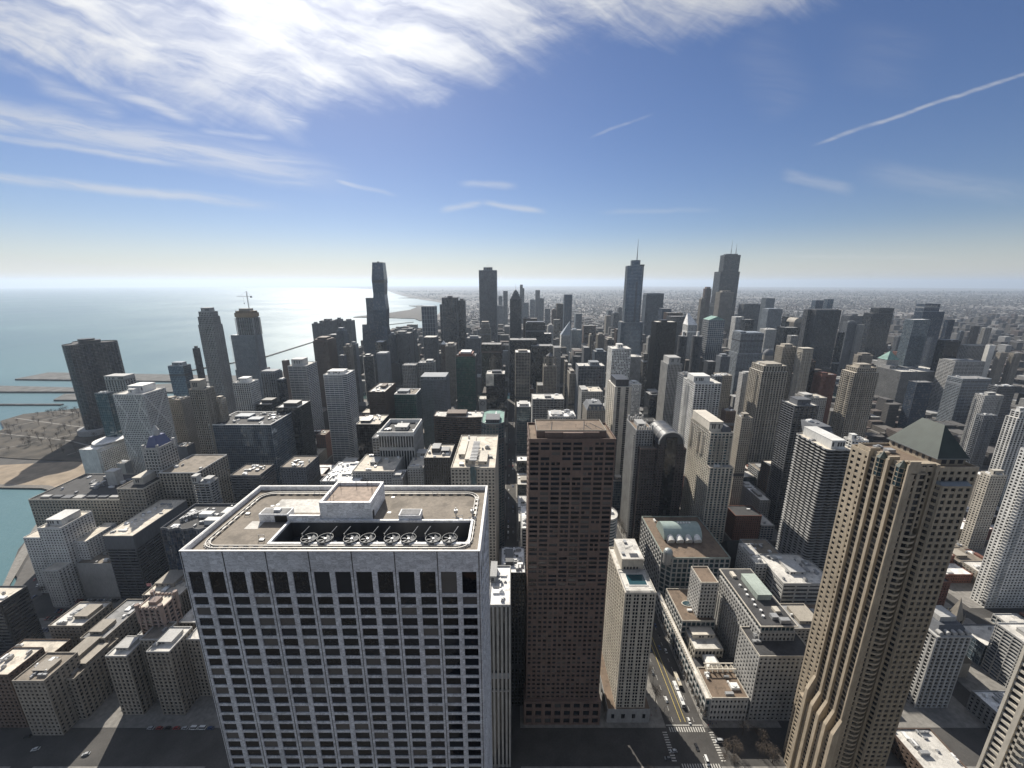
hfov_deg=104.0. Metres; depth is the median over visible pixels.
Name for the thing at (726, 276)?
office tower
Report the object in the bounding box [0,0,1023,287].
sky
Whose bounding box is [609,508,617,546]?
apartment tower
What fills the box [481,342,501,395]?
office tower
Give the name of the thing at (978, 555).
city block
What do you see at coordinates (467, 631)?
window
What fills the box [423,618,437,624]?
window
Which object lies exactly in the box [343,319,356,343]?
apartment tower
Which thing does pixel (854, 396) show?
apartment tower
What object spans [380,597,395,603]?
window
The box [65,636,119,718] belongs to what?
campus block
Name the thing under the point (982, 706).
shop building
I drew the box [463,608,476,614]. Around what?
window
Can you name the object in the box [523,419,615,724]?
granite tower
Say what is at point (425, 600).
window
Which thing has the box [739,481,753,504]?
city block
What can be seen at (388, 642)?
window
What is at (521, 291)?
office tower
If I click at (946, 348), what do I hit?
office tower
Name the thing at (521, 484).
city block
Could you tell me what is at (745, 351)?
office tower
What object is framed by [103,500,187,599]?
office block
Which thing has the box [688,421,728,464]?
window
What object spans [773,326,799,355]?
office tower
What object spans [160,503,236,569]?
hospital block
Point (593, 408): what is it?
hotel tower
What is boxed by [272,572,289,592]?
window
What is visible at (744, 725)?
bare tree
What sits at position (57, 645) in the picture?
block
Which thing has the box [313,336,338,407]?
apartment tower
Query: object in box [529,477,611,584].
window
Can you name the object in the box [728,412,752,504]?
hotel tower
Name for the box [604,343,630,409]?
office tower
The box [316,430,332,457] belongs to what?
city block
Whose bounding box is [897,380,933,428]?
apartment tower
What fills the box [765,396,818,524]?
apartment tower
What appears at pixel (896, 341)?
office tower
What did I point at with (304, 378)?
apartment tower
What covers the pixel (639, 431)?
apartment tower
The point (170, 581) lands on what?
campus block
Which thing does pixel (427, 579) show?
window
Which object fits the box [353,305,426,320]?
northerly island
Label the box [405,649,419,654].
window
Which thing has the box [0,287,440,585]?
lake
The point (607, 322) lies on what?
office tower
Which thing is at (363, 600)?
window
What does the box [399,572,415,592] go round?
window
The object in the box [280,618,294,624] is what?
window
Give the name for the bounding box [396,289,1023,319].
distant suburb
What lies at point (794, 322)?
office tower
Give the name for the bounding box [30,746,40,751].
car
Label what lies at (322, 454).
city block
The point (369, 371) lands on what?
apartment tower
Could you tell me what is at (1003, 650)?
city block
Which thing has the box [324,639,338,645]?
window
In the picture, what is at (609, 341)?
office tower
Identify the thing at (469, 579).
window
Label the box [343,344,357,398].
apartment tower
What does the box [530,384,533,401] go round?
office tower
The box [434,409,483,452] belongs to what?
apartment block
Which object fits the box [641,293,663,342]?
office tower
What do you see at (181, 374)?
office tower
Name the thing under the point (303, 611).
window
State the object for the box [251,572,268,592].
window
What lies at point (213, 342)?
apartment tower
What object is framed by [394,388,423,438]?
office tower
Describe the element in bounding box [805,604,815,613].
shop building
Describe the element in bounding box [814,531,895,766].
window
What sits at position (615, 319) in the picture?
office tower
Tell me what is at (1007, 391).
apartment tower
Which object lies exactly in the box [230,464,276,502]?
office block
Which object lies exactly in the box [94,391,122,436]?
apartment tower
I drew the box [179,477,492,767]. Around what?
marble tower
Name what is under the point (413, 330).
apartment tower
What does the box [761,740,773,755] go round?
bare tree
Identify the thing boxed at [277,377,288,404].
office tower
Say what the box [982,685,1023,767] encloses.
window
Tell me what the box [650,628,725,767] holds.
road marking
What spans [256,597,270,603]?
window
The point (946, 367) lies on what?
office tower
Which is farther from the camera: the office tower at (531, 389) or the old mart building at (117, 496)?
the office tower at (531, 389)
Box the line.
[651,638,684,721]
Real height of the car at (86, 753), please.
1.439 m
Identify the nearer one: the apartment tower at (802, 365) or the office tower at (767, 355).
the apartment tower at (802, 365)
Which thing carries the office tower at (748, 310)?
on the ground at (530, 747)
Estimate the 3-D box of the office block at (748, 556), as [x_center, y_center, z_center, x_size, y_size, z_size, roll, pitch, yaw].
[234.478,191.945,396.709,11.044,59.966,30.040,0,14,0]
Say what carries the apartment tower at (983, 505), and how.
on the ground at (530, 747)
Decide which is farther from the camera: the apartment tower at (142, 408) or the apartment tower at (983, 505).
the apartment tower at (142, 408)
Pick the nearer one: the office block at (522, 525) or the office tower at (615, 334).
the office block at (522, 525)
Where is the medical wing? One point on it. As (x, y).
(375, 443)
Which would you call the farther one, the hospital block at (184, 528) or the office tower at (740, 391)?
the office tower at (740, 391)
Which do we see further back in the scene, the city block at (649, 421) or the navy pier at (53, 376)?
the navy pier at (53, 376)
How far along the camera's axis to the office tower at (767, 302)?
2066.18 m
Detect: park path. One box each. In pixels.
[0,433,88,445]
[16,418,80,426]
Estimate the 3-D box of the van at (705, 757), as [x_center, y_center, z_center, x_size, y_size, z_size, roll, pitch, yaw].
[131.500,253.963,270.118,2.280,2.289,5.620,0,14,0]
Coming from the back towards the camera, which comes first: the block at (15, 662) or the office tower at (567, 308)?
the office tower at (567, 308)
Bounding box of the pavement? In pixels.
[0,320,1023,767]
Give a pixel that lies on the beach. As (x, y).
(54, 474)
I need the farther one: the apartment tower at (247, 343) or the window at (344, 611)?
the apartment tower at (247, 343)
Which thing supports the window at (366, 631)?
in the marble tower at (342, 624)
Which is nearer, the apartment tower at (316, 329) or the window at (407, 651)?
the window at (407, 651)
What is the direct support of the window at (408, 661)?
in the marble tower at (342, 624)
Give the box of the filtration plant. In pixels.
[0,383,209,392]
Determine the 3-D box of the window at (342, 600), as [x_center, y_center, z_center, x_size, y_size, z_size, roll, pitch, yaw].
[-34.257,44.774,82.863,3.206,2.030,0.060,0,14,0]
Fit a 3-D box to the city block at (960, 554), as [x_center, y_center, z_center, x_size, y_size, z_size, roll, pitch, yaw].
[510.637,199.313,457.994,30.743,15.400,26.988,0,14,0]
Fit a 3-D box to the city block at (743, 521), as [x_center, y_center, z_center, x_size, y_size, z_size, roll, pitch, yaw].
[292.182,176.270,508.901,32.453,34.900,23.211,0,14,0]
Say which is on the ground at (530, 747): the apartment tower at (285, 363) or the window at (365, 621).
the apartment tower at (285, 363)
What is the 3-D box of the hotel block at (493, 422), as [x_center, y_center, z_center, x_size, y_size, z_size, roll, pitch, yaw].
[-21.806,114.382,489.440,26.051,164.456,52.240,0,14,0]
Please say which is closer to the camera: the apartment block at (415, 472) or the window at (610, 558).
the window at (610, 558)
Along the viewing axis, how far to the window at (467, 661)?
86.80 m
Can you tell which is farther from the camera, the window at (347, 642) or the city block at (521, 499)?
the city block at (521, 499)
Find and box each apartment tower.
[61,338,124,436]
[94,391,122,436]
[104,373,136,393]
[113,382,177,472]
[168,396,201,453]
[189,378,219,453]
[192,346,206,382]
[198,307,236,414]
[215,396,229,421]
[229,308,269,398]
[260,369,282,400]
[282,359,291,399]
[288,357,324,429]
[312,322,320,339]
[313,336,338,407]
[319,319,337,335]
[323,369,359,461]
[327,333,349,368]
[335,317,342,328]
[336,327,348,354]
[338,354,347,368]
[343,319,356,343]
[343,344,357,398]
[350,341,363,401]
[362,261,389,366]
[363,354,375,401]
[376,351,391,382]
[388,332,397,363]
[396,331,414,382]
[406,328,418,362]
[421,372,450,448]
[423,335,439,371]
[440,304,442,342]
[442,296,459,349]
[451,435,498,582]
[456,350,477,410]
[458,299,466,348]
[605,374,631,474]
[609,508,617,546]
[619,415,653,538]
[629,380,641,418]
[676,331,687,371]
[678,373,721,473]
[680,410,733,544]
[688,331,702,372]
[711,374,721,382]
[743,361,787,464]
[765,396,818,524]
[774,343,796,399]
[775,426,850,570]
[783,418,978,767]
[788,347,813,399]
[793,309,811,369]
[801,419,833,433]
[805,309,841,368]
[810,371,836,423]
[811,300,823,308]
[823,299,833,308]
[830,363,878,437]
[843,433,868,446]
[852,353,872,364]
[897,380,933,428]
[907,605,973,707]
[959,469,1006,548]
[960,392,1003,454]
[965,413,997,470]
[966,326,980,343]
[970,447,1023,607]
[976,645,1023,767]
[977,327,991,344]
[987,384,1016,445]
[988,407,1023,506]
[989,352,1007,383]
[1000,352,1021,384]
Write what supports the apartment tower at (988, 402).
on the ground at (530, 747)
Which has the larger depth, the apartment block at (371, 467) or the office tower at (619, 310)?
the office tower at (619, 310)
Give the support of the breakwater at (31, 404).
on the lake
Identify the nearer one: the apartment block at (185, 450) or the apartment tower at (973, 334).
the apartment block at (185, 450)
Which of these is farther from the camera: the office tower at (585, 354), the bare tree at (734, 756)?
the office tower at (585, 354)
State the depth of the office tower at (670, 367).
824.04 m
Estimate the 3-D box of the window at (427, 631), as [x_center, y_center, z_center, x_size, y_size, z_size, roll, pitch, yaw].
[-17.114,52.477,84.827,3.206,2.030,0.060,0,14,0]
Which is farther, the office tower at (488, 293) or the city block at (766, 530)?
the office tower at (488, 293)
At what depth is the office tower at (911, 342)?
1059.74 m
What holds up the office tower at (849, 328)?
on the ground at (530, 747)
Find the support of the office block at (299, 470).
on the ground at (530, 747)
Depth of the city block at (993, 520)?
522.35 m
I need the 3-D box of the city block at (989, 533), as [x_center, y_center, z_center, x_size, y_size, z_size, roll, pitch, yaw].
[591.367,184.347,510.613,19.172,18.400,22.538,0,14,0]
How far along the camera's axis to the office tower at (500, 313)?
2766.97 m
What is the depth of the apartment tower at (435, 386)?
735.09 m
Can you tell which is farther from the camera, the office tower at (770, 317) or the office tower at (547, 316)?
the office tower at (547, 316)
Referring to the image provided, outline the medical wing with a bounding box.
[372,429,380,455]
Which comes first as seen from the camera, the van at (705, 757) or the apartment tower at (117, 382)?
the van at (705, 757)
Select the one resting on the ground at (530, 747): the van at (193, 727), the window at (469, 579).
the van at (193, 727)
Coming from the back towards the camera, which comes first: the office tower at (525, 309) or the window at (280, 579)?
the office tower at (525, 309)
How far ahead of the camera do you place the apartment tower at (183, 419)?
606.88 m
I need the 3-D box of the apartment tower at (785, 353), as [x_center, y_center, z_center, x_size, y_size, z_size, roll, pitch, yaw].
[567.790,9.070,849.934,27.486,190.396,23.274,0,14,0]
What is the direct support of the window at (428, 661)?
in the marble tower at (342, 624)
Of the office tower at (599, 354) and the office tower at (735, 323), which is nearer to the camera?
the office tower at (599, 354)
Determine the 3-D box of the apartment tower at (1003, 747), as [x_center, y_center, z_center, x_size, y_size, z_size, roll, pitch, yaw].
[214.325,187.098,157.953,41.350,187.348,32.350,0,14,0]
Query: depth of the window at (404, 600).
82.84 m
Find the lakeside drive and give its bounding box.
[14,557,42,600]
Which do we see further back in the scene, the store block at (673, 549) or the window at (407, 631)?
the store block at (673, 549)
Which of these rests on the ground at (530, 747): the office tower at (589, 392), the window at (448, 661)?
the office tower at (589, 392)
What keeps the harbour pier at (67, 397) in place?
in the lake
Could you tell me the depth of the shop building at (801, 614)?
329.01 m
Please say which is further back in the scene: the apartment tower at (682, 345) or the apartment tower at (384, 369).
the apartment tower at (682, 345)
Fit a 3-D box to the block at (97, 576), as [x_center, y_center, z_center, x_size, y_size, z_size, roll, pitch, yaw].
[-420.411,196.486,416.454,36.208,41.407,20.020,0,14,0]
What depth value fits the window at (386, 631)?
84.79 m
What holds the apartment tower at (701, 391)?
on the ground at (530, 747)
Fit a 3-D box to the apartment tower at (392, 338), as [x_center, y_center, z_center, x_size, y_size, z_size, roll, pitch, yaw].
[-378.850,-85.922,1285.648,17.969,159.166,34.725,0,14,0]
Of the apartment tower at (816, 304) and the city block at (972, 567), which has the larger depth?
the apartment tower at (816, 304)
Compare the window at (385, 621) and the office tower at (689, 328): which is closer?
the window at (385, 621)
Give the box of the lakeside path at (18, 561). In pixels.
[3,525,36,585]
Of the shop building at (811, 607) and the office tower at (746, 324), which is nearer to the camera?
the shop building at (811, 607)
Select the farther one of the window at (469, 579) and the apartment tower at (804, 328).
the apartment tower at (804, 328)
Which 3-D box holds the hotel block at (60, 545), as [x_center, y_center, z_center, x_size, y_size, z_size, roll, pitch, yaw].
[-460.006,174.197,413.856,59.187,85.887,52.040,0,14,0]
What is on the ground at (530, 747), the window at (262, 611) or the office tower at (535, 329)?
the office tower at (535, 329)
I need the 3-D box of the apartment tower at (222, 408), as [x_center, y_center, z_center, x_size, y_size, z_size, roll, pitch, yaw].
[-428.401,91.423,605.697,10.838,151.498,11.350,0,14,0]
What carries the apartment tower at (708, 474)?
on the ground at (530, 747)
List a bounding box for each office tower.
[168,361,193,395]
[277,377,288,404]
[368,383,395,418]
[375,340,386,383]
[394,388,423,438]
[402,363,418,387]
[418,359,435,408]
[421,306,437,346]
[441,340,457,371]
[445,342,456,405]
[466,335,481,373]
[479,266,497,341]
[479,396,486,410]
[480,321,493,341]
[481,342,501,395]
[497,305,502,323]
[498,296,502,305]
[503,291,507,325]
[510,289,521,337]
[510,338,536,398]
[515,349,529,433]
[516,401,530,452]
[520,285,522,323]
[523,302,528,317]
[523,318,536,337]
[525,321,544,343]
[530,299,534,317]
[530,344,552,388]
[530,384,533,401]
[531,393,563,421]
[535,290,539,320]
[536,353,556,392]
[539,298,543,320]
[543,332,551,343]
[545,308,549,324]
[547,324,553,343]
[548,409,575,418]
[551,309,555,324]
[553,319,559,338]
[553,345,560,392]
[556,303,562,331]
[560,322,570,354]
[562,294,571,330]
[563,359,567,408]
[566,369,575,410]
[568,328,581,362]
[572,355,581,370]
[574,313,581,328]
[574,360,604,418]
[577,385,602,418]
[581,346,589,362]
[582,325,595,346]
[588,333,591,359]
[592,348,605,385]
[595,333,604,348]
[604,315,610,333]
[604,337,613,369]
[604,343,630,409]
[607,310,611,318]
[611,312,618,327]
[614,328,617,345]
[617,307,621,320]
[629,354,640,381]
[630,420,685,543]
[639,352,647,406]
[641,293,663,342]
[643,391,657,418]
[645,336,649,372]
[646,319,676,389]
[655,355,681,426]
[657,308,671,320]
[663,312,682,318]
[666,316,685,354]
[672,371,689,431]
[682,313,696,358]
[696,297,705,334]
[700,316,724,360]
[703,287,711,318]
[703,360,715,377]
[708,241,740,332]
[713,291,733,338]
[713,372,731,418]
[715,353,729,372]
[728,316,743,347]
[728,330,763,394]
[732,371,748,441]
[737,303,760,330]
[739,319,753,330]
[757,298,774,331]
[759,308,782,331]
[760,328,776,352]
[762,349,773,360]
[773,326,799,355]
[781,316,793,325]
[786,335,797,345]
[787,317,801,327]
[795,392,826,421]
[806,359,815,392]
[830,332,844,374]
[837,321,856,375]
[838,314,862,331]
[848,324,864,364]
[859,307,893,359]
[891,335,900,352]
[896,319,929,367]
[913,303,944,367]
[927,358,985,410]
[930,339,960,371]
[935,375,991,423]
[940,319,954,338]
[956,330,964,350]
[956,344,985,360]
[962,336,967,343]
[981,344,995,376]
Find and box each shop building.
[780,603,812,644]
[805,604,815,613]
[891,728,966,767]
[966,690,1004,730]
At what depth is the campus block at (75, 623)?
342.82 m
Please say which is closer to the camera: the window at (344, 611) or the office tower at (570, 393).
the window at (344, 611)
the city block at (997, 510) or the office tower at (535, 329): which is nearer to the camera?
the city block at (997, 510)
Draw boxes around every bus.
[672,681,684,706]
[673,671,681,687]
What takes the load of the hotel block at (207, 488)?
on the ground at (530, 747)
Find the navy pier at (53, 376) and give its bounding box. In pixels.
[15,372,236,382]
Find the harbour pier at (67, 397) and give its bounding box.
[54,394,76,400]
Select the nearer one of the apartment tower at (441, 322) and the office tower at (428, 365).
the office tower at (428, 365)
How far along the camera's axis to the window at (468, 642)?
85.51 m
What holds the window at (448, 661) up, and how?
in the marble tower at (342, 624)
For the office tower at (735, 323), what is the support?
on the ground at (530, 747)
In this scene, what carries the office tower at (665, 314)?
on the ground at (530, 747)
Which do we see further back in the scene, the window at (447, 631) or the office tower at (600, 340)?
the office tower at (600, 340)
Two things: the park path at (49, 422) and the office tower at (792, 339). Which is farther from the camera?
the office tower at (792, 339)
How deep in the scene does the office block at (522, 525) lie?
373.70 m
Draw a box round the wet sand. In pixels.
[0,484,53,489]
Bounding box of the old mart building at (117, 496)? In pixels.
[28,425,234,526]
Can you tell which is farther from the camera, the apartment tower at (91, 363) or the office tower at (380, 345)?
the office tower at (380, 345)
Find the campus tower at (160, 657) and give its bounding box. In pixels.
[105,584,212,714]
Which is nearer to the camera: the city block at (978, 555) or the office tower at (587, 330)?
the city block at (978, 555)
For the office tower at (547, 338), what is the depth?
1184.65 m
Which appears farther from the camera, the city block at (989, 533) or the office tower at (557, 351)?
the office tower at (557, 351)
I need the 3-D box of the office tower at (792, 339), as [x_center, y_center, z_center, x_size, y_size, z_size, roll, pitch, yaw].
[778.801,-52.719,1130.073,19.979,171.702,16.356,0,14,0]
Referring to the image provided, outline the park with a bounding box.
[0,408,104,461]
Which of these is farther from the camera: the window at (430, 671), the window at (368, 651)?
the window at (430, 671)
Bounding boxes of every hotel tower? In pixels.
[232,376,261,410]
[582,399,605,421]
[599,538,656,722]
[617,239,644,354]
[720,408,735,430]
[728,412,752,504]
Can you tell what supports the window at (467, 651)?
in the marble tower at (342, 624)
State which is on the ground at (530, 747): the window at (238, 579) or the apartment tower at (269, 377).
the apartment tower at (269, 377)
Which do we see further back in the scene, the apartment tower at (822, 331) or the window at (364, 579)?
the apartment tower at (822, 331)
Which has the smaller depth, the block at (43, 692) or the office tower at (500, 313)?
the block at (43, 692)
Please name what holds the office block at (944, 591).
on the ground at (530, 747)
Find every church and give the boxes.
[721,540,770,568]
[948,598,972,677]
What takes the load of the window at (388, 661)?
in the marble tower at (342, 624)
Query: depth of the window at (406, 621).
84.15 m
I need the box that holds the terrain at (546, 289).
[115,286,1023,318]
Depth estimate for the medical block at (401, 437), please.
486.52 m
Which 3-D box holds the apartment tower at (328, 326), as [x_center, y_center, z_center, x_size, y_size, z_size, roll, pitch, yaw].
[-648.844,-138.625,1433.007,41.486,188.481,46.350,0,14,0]
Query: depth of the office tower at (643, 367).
989.27 m
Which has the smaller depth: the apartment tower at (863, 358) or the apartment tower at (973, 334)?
the apartment tower at (863, 358)
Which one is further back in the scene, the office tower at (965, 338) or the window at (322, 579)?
the office tower at (965, 338)
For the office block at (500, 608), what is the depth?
250.80 m
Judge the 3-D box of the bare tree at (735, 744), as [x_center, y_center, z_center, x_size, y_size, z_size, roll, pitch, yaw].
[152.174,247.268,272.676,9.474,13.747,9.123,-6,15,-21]
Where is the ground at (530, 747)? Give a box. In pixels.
[0,319,1023,767]
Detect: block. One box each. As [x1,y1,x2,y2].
[0,586,45,655]
[0,647,45,727]
[4,639,73,653]
[12,652,80,734]
[23,509,116,606]
[48,602,113,646]
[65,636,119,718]
[76,551,120,596]
[79,430,128,472]
[80,599,142,642]
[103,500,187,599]
[117,460,133,472]
[142,570,191,616]
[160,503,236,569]
[176,442,195,460]
[191,473,222,502]
[208,411,296,484]
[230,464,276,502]
[256,398,279,410]
[276,400,316,455]
[280,456,320,484]
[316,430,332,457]
[316,448,327,463]
[320,461,363,484]
[320,464,335,469]
[320,467,329,473]
[342,457,359,460]
[352,454,403,484]
[356,414,388,460]
[362,409,369,415]
[378,419,423,468]
[392,469,407,484]
[407,449,427,484]
[424,443,454,484]
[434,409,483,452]
[481,409,504,548]
[490,561,510,766]
[500,547,525,705]
[517,456,526,472]
[517,475,526,495]
[517,495,525,506]
[518,509,519,539]
[520,504,525,565]
[612,475,621,509]
[639,516,730,600]
[643,418,655,424]
[655,566,805,720]
[724,505,761,539]
[734,543,767,583]
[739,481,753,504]
[739,539,779,553]
[743,471,755,484]
[743,487,770,517]
[747,463,760,485]
[757,460,770,493]
[758,513,774,539]
[760,554,822,603]
[936,578,950,605]
[945,562,973,582]
[952,547,981,564]
[955,541,968,548]
[957,521,964,539]
[960,561,981,583]
[963,519,992,539]
[963,624,997,664]
[964,509,996,523]
[965,549,983,559]
[968,471,980,506]
[980,622,1023,688]
[990,613,1023,623]
[995,506,999,515]
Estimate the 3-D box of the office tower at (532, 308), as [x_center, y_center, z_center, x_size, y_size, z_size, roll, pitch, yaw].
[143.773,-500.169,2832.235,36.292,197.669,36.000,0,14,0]
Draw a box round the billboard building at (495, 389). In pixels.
[486,370,504,410]
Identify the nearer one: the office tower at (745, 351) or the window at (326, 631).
the window at (326, 631)
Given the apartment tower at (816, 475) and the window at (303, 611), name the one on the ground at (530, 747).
the apartment tower at (816, 475)
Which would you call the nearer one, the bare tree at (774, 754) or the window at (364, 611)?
the window at (364, 611)
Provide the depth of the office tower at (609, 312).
2272.50 m
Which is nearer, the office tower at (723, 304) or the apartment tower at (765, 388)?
the apartment tower at (765, 388)
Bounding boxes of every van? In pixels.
[189,725,197,729]
[197,725,206,729]
[703,754,709,765]
[714,738,723,742]
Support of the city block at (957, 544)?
on the ground at (530, 747)
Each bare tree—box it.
[650,685,662,701]
[699,705,709,718]
[720,752,728,762]
[723,741,731,753]
[730,753,738,762]
[731,735,741,752]
[734,745,743,754]
[738,718,750,734]
[755,740,766,755]
[757,728,769,741]
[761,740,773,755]
[766,744,781,762]
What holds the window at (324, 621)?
in the marble tower at (342, 624)
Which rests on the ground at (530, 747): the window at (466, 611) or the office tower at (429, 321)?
the office tower at (429, 321)
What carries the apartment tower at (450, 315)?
on the ground at (530, 747)
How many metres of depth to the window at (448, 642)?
85.51 m
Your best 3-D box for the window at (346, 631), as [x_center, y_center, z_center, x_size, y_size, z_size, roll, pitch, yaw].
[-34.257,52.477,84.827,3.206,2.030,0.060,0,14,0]
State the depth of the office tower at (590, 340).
1189.50 m
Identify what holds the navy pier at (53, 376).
in the lake
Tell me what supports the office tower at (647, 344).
on the ground at (530, 747)
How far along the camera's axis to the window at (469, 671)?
87.44 m
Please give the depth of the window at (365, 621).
84.15 m
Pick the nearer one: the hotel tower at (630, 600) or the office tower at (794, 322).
the hotel tower at (630, 600)
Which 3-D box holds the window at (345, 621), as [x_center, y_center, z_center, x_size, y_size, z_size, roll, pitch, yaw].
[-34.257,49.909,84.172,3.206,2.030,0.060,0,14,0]
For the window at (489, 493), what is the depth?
342.79 m
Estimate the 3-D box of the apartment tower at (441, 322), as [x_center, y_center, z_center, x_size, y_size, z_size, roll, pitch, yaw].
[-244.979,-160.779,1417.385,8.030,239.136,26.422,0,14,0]
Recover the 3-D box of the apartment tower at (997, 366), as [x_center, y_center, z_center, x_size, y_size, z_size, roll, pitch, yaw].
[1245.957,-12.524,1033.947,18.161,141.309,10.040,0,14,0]
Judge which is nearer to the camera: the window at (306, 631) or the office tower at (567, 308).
the window at (306, 631)
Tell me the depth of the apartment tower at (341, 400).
704.47 m
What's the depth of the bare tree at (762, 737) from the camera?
278.45 m
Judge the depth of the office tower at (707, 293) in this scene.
2305.34 m
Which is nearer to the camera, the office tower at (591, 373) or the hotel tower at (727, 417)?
the hotel tower at (727, 417)
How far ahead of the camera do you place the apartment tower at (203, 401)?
575.17 m
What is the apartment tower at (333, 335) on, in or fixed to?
on the ground at (530, 747)
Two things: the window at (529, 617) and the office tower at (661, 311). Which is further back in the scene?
the office tower at (661, 311)
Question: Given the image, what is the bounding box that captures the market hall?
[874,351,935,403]
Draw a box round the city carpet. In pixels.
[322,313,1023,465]
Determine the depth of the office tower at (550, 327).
1498.43 m
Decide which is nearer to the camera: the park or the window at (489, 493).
the window at (489, 493)
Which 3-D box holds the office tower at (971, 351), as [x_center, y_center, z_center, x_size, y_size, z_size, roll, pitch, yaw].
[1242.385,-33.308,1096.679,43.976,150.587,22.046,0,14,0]
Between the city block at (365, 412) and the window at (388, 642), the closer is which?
the window at (388, 642)
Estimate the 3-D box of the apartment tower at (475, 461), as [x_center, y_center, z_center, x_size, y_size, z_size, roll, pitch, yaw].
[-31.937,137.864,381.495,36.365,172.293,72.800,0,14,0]
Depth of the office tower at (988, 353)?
1079.87 m
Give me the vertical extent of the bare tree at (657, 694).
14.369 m
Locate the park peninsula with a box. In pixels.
[408,297,441,299]
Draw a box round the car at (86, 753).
[81,751,90,756]
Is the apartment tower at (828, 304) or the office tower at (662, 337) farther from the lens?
the apartment tower at (828, 304)
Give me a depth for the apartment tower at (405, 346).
1253.98 m
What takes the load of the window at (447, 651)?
in the marble tower at (342, 624)
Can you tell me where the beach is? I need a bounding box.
[0,461,84,486]
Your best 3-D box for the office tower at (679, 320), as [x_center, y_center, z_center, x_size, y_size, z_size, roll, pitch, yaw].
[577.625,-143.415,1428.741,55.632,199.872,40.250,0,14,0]
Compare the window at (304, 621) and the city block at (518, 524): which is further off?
the city block at (518, 524)
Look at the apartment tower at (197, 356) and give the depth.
1020.53 m
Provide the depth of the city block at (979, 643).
342.28 m
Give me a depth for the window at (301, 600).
82.84 m
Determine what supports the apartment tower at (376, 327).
on the ground at (530, 747)
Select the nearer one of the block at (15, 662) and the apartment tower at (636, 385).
the block at (15, 662)
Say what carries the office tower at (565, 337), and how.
on the ground at (530, 747)
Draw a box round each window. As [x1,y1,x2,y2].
[189,572,480,767]
[230,572,247,592]
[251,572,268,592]
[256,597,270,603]
[258,608,272,614]
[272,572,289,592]
[276,597,291,603]
[278,608,293,614]
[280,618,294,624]
[293,572,310,592]
[297,597,312,603]
[299,608,313,614]
[300,618,315,624]
[302,628,316,634]
[314,572,331,592]
[318,597,332,603]
[319,608,334,614]
[321,618,335,624]
[322,628,337,634]
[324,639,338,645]
[335,572,352,592]
[338,597,353,603]
[340,608,354,614]
[341,618,356,624]
[342,628,357,634]
[344,639,358,645]
[345,649,359,654]
[356,572,373,592]
[359,597,374,603]
[360,608,375,614]
[362,618,376,624]
[363,628,377,634]
[364,639,378,645]
[365,649,379,654]
[378,572,394,592]
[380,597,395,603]
[381,608,396,614]
[382,618,396,624]
[383,628,397,634]
[384,639,398,645]
[385,649,399,654]
[386,659,400,664]
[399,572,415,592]
[401,597,415,603]
[402,608,416,614]
[402,618,417,624]
[403,628,417,634]
[404,639,418,645]
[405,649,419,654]
[406,659,420,664]
[420,572,435,592]
[421,597,436,603]
[422,608,437,614]
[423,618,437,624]
[424,628,438,634]
[424,639,438,645]
[425,649,439,654]
[426,659,439,664]
[426,668,440,674]
[441,572,456,592]
[442,597,457,603]
[443,608,457,614]
[443,618,458,624]
[444,628,458,634]
[444,639,458,645]
[445,649,459,654]
[445,659,459,664]
[446,668,460,674]
[462,572,476,592]
[463,597,476,603]
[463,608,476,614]
[464,618,477,624]
[464,628,477,634]
[464,639,477,645]
[465,649,478,654]
[465,659,478,664]
[465,668,478,674]
[489,493,494,568]
[527,589,604,696]
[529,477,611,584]
[602,558,651,706]
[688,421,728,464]
[688,574,716,616]
[735,646,800,718]
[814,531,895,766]
[907,652,962,705]
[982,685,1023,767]
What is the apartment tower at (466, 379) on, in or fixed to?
on the ground at (530, 747)
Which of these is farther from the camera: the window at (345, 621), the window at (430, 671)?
the window at (430, 671)
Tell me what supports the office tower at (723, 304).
on the ground at (530, 747)
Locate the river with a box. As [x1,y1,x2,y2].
[363,393,836,398]
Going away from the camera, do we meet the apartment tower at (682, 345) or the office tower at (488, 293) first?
the apartment tower at (682, 345)
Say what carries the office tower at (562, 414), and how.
on the ground at (530, 747)
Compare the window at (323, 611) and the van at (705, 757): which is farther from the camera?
the van at (705, 757)
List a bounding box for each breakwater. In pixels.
[0,404,63,405]
[192,342,312,370]
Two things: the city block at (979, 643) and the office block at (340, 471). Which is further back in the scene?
the office block at (340, 471)
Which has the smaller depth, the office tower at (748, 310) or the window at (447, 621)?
the window at (447, 621)

